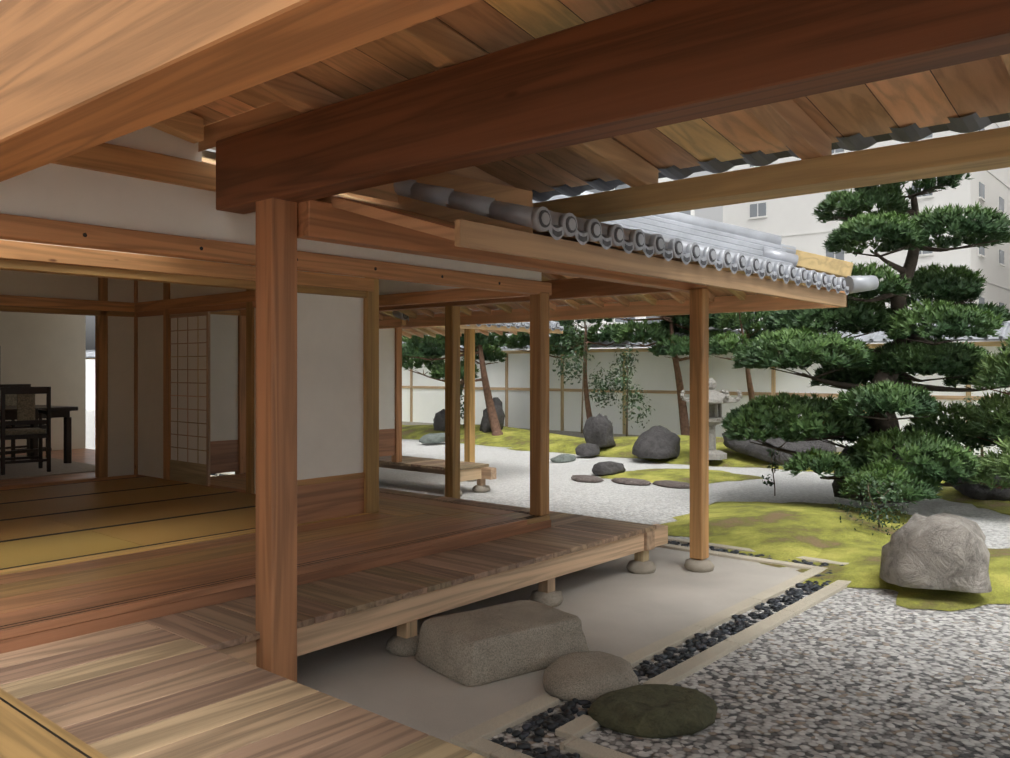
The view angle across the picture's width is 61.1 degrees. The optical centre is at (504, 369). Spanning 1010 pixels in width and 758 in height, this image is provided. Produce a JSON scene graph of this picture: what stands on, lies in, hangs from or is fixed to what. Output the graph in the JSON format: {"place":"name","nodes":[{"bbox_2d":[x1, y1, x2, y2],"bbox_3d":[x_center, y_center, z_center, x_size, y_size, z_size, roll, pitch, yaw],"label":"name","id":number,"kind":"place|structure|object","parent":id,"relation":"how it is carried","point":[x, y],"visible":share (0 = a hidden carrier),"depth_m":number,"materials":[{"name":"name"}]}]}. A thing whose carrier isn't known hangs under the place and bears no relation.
{"place":"outdoors","nodes":[
{"label":"outdoors","id":0,"kind":"place"},
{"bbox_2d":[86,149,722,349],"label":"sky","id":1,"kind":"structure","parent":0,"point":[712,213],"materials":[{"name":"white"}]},
{"bbox_2d":[86,410,1009,757],"bbox_3d":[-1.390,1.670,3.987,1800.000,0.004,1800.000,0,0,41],"label":"ground","id":2,"kind":"structure","parent":0,"point":[860,672],"depth_m":5.01,"materials":[{"name":"beige sand"}]},
{"bbox_2d":[386,633,418,656],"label":"base stone","id":3,"kind":"object","parent":2,"relation":"on","point":[396,645],"visible":0.67,"depth_m":4.98,"materials":[{"name":"stone"}]},
{"bbox_2d":[419,433,444,442],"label":"green rock","id":4,"kind":"object","parent":2,"relation":"on","point":[434,438],"visible":0.79,"depth_m":18.77,"materials":[{"name":"stone"}]},
{"bbox_2d":[402,334,506,388],"bbox_3d":[-1.573,-0.316,20.924,3.248,3.978,1.829,0,0,14],"label":"pine","id":5,"kind":"object","parent":2,"relation":"on","point":[488,353],"visible":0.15,"depth_m":20.72,"materials":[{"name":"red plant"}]},
{"bbox_2d":[402,308,517,435],"bbox_3d":[-0.886,-0.165,19.357,3.756,3.695,2.391,0,0,-3],"label":"pine","id":6,"kind":"object","parent":2,"relation":"on","point":[430,346],"visible":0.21,"depth_m":19.31,"materials":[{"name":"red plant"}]},
{"bbox_2d":[472,485,490,492],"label":"base stone","id":7,"kind":"object","parent":2,"relation":"on","point":[480,489],"visible":0.88,"depth_m":11.57,"materials":[{"name":"stone"}]},
{"bbox_2d":[402,424,584,447],"bbox_3d":[-0.280,1.524,20.939,10.115,0.284,3.713,0,0,41],"label":"moss","id":8,"kind":"object","parent":2,"relation":"on","point":[511,437],"visible":0.35,"depth_m":19.37,"materials":[{"name":"green plant"}]},
{"bbox_2d":[433,409,460,430],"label":"tall rock","id":9,"kind":"object","parent":8,"relation":"on","point":[439,421],"visible":0.31,"depth_m":20.69,"materials":[{"name":"grey stone"}]},
{"bbox_2d":[460,385,463,427],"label":"shrub","id":10,"kind":"object","parent":8,"relation":"on","point":[461,396],"visible":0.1,"depth_m":20.58,"materials":[{"name":"green plant"}]},
{"bbox_2d":[480,397,504,432],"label":"tall rock","id":11,"kind":"object","parent":8,"relation":"on","point":[485,427],"visible":0.5,"depth_m":19.79,"materials":[{"name":"grey stone"}]},
{"bbox_2d":[549,320,620,432],"bbox_3d":[1.754,0.005,18.922,1.633,2.836,1.258,0,0,13],"label":"tree","id":12,"kind":"object","parent":8,"relation":"on","point":[576,360],"visible":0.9,"depth_m":18.95,"materials":[{"name":"plant"}]},
{"bbox_2d":[415,600,588,686],"bbox_3d":[-0.018,1.550,4.935,0.886,0.244,0.596,0,0,-35],"label":"step stone","id":13,"kind":"object","parent":2,"relation":"on","point":[483,646],"visible":0.94,"depth_m":4.73,"materials":[{"name":"stone"}]},
{"bbox_2d":[0,0,1009,757],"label":"house frame","id":14,"kind":"object","parent":2,"relation":"on","point":[264,270],"visible":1,"depth_m":4.19,"materials":[{"name":"brown wood"}]},
{"bbox_2d":[0,384,45,460],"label":"chair","id":15,"kind":"object","parent":14,"relation":"on","point":[10,399],"visible":0.35,"depth_m":11.35,"materials":[{"name":"black wood"}]},
{"bbox_2d":[0,387,50,474],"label":"chair","id":16,"kind":"object","parent":14,"relation":"on","point":[25,405],"visible":0.98,"depth_m":9.71,"materials":[{"name":"black wood"}]},
{"bbox_2d":[0,405,77,463],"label":"table","id":17,"kind":"object","parent":14,"relation":"on","point":[56,412],"visible":0.6,"depth_m":10.70,"materials":[{"name":"black wood"}]},
{"bbox_2d":[0,476,255,569],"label":"tatami floor","id":18,"kind":"structure","parent":14,"relation":"on","point":[44,524],"depth_m":6.90,"materials":[{"name":"beige wicker"}]},
{"bbox_2d":[210,112,1009,330],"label":"roof tiles","id":19,"kind":"object","parent":14,"relation":"on","point":[687,239],"visible":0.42,"depth_m":4.83,"materials":[{"name":"grey ceramic"}]},
{"bbox_2d":[210,474,843,757],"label":"gutter pebbles","id":20,"kind":"object","parent":2,"relation":"on","point":[570,709],"visible":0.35,"depth_m":4.92,"materials":[{"name":"black stone"}]},
{"bbox_2d":[210,473,850,757],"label":"kerbs","id":21,"kind":"structure","parent":2,"relation":"on","point":[475,739],"depth_m":4.96,"materials":[{"name":"stone"}]},
{"bbox_2d":[504,320,583,357],"bbox_3d":[0.900,0.080,20.753,1.994,3.168,1.743,0,0,41],"label":"pine","id":22,"kind":"object","parent":2,"relation":"on","point":[523,338],"visible":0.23,"depth_m":20.66,"materials":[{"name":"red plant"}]},
{"bbox_2d":[529,590,562,606],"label":"base stone","id":23,"kind":"object","parent":2,"relation":"on","point":[553,598],"visible":0.65,"depth_m":6.02,"materials":[{"name":"stone"}]},
{"bbox_2d":[86,321,1009,456],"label":"garden wall","id":24,"kind":"structure","parent":2,"relation":"on","point":[423,397],"depth_m":20.22,"materials":[{"name":"white paint"}]},
{"bbox_2d":[550,454,575,462],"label":"green rock","id":25,"kind":"object","parent":2,"relation":"on","point":[562,458],"visible":1,"depth_m":15.31,"materials":[{"name":"stone"}]},
{"bbox_2d":[575,443,599,455],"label":"rock","id":26,"kind":"object","parent":2,"relation":"on","point":[586,449],"visible":1,"depth_m":16.05,"materials":[{"name":"grey stone"}]},
{"bbox_2d":[571,475,603,482],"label":"flat stone","id":27,"kind":"object","parent":2,"relation":"on","point":[587,478],"visible":1,"depth_m":12.69,"materials":[{"name":"grey stone"}]},
{"bbox_2d":[543,651,638,702],"bbox_3d":[0.446,1.620,4.551,0.518,0.116,0.568,0,0,-9],"label":"step stone","id":28,"kind":"object","parent":2,"relation":"on","point":[591,676],"visible":0.88,"depth_m":4.41,"materials":[{"name":"stone"}]},
{"bbox_2d":[549,304,632,418],"bbox_3d":[1.933,-0.293,19.943,1.887,3.906,2.158,0,0,41],"label":"pine","id":29,"kind":"object","parent":2,"relation":"on","point":[592,336],"visible":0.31,"depth_m":19.76,"materials":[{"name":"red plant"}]},
{"bbox_2d":[611,478,650,485],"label":"flat stone","id":30,"kind":"object","parent":2,"relation":"on","point":[633,481],"visible":1,"depth_m":12.39,"materials":[{"name":"grey stone"}]},
{"bbox_2d":[507,435,755,466],"bbox_3d":[3.463,1.504,17.350,7.023,0.324,4.176,0,0,41],"label":"moss","id":31,"kind":"object","parent":2,"relation":"on","point":[622,447],"visible":0.35,"depth_m":16.30,"materials":[{"name":"green plant"}]},
{"bbox_2d":[583,413,615,447],"bbox_3d":[1.886,1.200,16.886,0.585,0.695,0.672,0,0,41],"label":"tall rock","id":32,"kind":"object","parent":31,"relation":"on","point":[598,429],"visible":0.9,"depth_m":16.64,"materials":[{"name":"grey stone"}]},
{"bbox_2d":[610,345,655,435],"bbox_3d":[2.638,0.453,17.954,0.892,1.940,1.079,0,0,-7],"label":"camellia","id":33,"kind":"object","parent":31,"relation":"on","point":[626,378],"visible":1,"depth_m":17.96,"materials":[{"name":"green plant"}]},
{"bbox_2d":[632,425,680,458],"bbox_3d":[2.782,1.315,15.694,0.867,0.552,1.446,0,0,15],"label":"rock","id":34,"kind":"object","parent":31,"relation":"on","point":[658,442],"visible":0.98,"depth_m":15.19,"materials":[{"name":"grey stone"}]},
{"bbox_2d":[805,440,835,451],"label":"rock","id":35,"kind":"object","parent":31,"relation":"on","point":[827,447],"visible":0.08,"depth_m":14.95,"materials":[{"name":"grey stone"}]},
{"bbox_2d":[626,560,655,573],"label":"base stone","id":36,"kind":"object","parent":2,"relation":"on","point":[640,567],"visible":0.83,"depth_m":6.98,"materials":[{"name":"stone"}]},
{"bbox_2d":[587,684,717,737],"bbox_3d":[0.724,1.628,4.127,0.558,0.100,0.603,0,0,41],"label":"step stone","id":37,"kind":"object","parent":2,"relation":"on","point":[655,710],"visible":1,"depth_m":4.00,"materials":[{"name":"stone"}]},
{"bbox_2d":[604,299,728,435],"bbox_3d":[3.570,-0.185,18.285,2.223,3.705,3.232,0,0,84],"label":"pine","id":38,"kind":"object","parent":2,"relation":"on","point":[672,343],"visible":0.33,"depth_m":18.14,"materials":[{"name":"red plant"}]},
{"bbox_2d":[652,480,689,488],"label":"flat stone","id":39,"kind":"object","parent":2,"relation":"on","point":[673,484],"visible":0.96,"depth_m":12.09,"materials":[{"name":"grey stone"}]},
{"bbox_2d":[598,468,762,482],"bbox_3d":[2.659,1.625,13.336,2.292,0.082,1.895,0,0,-32],"label":"moss","id":40,"kind":"object","parent":2,"relation":"on","point":[653,475],"visible":0.77,"depth_m":13.06,"materials":[{"name":"green plant"}]},
{"bbox_2d":[592,461,625,474],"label":"rock","id":41,"kind":"object","parent":40,"relation":"on","point":[606,468],"visible":0.98,"depth_m":13.35,"materials":[{"name":"grey stone"}]},
{"bbox_2d":[684,558,714,572],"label":"base stone","id":42,"kind":"object","parent":2,"relation":"on","point":[699,566],"visible":0.83,"depth_m":7.03,"materials":[{"name":"stone"}]},
{"bbox_2d":[659,313,748,359],"bbox_3d":[4.389,-0.031,18.834,2.147,3.388,1.601,0,0,41],"label":"pine","id":43,"kind":"object","parent":2,"relation":"on","point":[678,330],"visible":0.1,"depth_m":18.65,"materials":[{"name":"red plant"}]},
{"bbox_2d":[680,378,741,459],"bbox_3d":[3.581,0.850,14.870,0.937,1.404,1.058,0,0,41],"label":"stone lantern","id":44,"kind":"object","parent":2,"relation":"on","point":[717,399],"visible":0.5,"depth_m":14.75,"materials":[{"name":"grey stone"}]},
{"bbox_2d":[425,121,1009,350],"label":"city buildings","id":45,"kind":"structure","parent":2,"relation":"on","point":[792,221],"depth_m":63.62,"materials":[{"name":"white concrete"}]},
{"bbox_2d":[709,294,771,400],"bbox_3d":[4.796,-0.059,16.914,1.476,3.432,2.291,0,0,41],"label":"pine","id":46,"kind":"object","parent":2,"relation":"on","point":[723,321],"visible":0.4,"depth_m":16.63,"materials":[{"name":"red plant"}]},
{"bbox_2d":[722,433,815,465],"bbox_3d":[4.722,1.421,14.910,1.919,0.693,1.100,0,0,41],"label":"boulder","id":47,"kind":"object","parent":2,"relation":"on","point":[748,448],"visible":0.48,"depth_m":14.57,"materials":[{"name":"grey stone"}]},
{"bbox_2d":[761,448,780,495],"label":"plant","id":48,"kind":"object","parent":2,"relation":"on","point":[773,464],"visible":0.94,"depth_m":10.98,"materials":[{"name":"green plant"}]},
{"bbox_2d":[661,501,912,567],"bbox_3d":[3.032,1.605,9.067,2.763,0.122,3.816,0,0,41],"label":"moss","id":49,"kind":"object","parent":2,"relation":"on","point":[791,531],"visible":0.85,"depth_m":8.60,"materials":[{"name":"green plant"}]},
{"bbox_2d":[813,543,881,565],"bbox_3d":[3.217,1.640,7.601,0.994,0.052,1.301,0,0,22],"label":"moss","id":50,"kind":"object","parent":2,"relation":"on","point":[846,552],"visible":0.48,"depth_m":7.54,"materials":[{"name":"green plant"}]},
{"bbox_2d":[748,452,946,486],"bbox_3d":[6.429,1.540,14.316,6.056,0.252,3.827,0,0,41],"label":"moss","id":51,"kind":"object","parent":2,"relation":"on","point":[756,462],"visible":0.02,"depth_m":14.61,"materials":[{"name":"green plant"}]},
{"bbox_2d":[721,173,1009,503],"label":"pine","id":52,"kind":"object","parent":2,"relation":"on","point":[931,448],"visible":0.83,"depth_m":9.88,"materials":[{"name":"green plant"}]},
{"bbox_2d":[832,469,911,534],"bbox_3d":[3.662,1.335,8.480,0.755,0.649,0.833,0,0,41],"label":"shrub","id":53,"kind":"object","parent":2,"relation":"on","point":[877,490],"visible":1,"depth_m":8.47,"materials":[{"name":"green plant"}]},
{"bbox_2d":[832,445,914,502],"bbox_3d":[4.469,1.205,10.300,0.958,0.707,1.101,0,0,41],"label":"rock","id":54,"kind":"object","parent":2,"relation":"on","point":[836,488],"visible":0.1,"depth_m":10.02,"materials":[{"name":"grey stone"}]},
{"bbox_2d":[796,548,1009,610],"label":"moss","id":55,"kind":"object","parent":2,"relation":"on","point":[862,574],"visible":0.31,"depth_m":6.49,"materials":[{"name":"green plant"}]},
{"bbox_2d":[879,513,991,592],"bbox_3d":[3.176,1.357,6.349,0.793,0.609,0.813,0,0,41],"label":"boulder","id":56,"kind":"object","parent":2,"relation":"on","point":[945,551],"visible":1,"depth_m":6.03,"materials":[{"name":"grey stone"}]},
{"bbox_2d":[936,487,1009,514],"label":"moss","id":57,"kind":"object","parent":2,"relation":"on","point":[951,494],"visible":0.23,"depth_m":10.62,"materials":[{"name":"green plant"}]},
{"bbox_2d":[952,475,1009,500],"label":"rock","id":58,"kind":"object","parent":57,"relation":"on","point":[978,491],"visible":0.46,"depth_m":10.70,"materials":[{"name":"grey stone"}]},
{"bbox_2d":[962,333,1009,490],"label":"pine","id":59,"kind":"object","parent":2,"relation":"on","point":[992,463],"visible":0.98,"depth_m":9.62,"materials":[{"name":"green plant"}]},
{"bbox_2d":[963,393,994,458],"bbox_3d":[7.762,0.959,13.848,0.679,1.141,1.004,0,0,4],"label":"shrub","id":60,"kind":"object","parent":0,"point":[981,449],"visible":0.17,"depth_m":13.94,"materials":[{"name":"green plant"}]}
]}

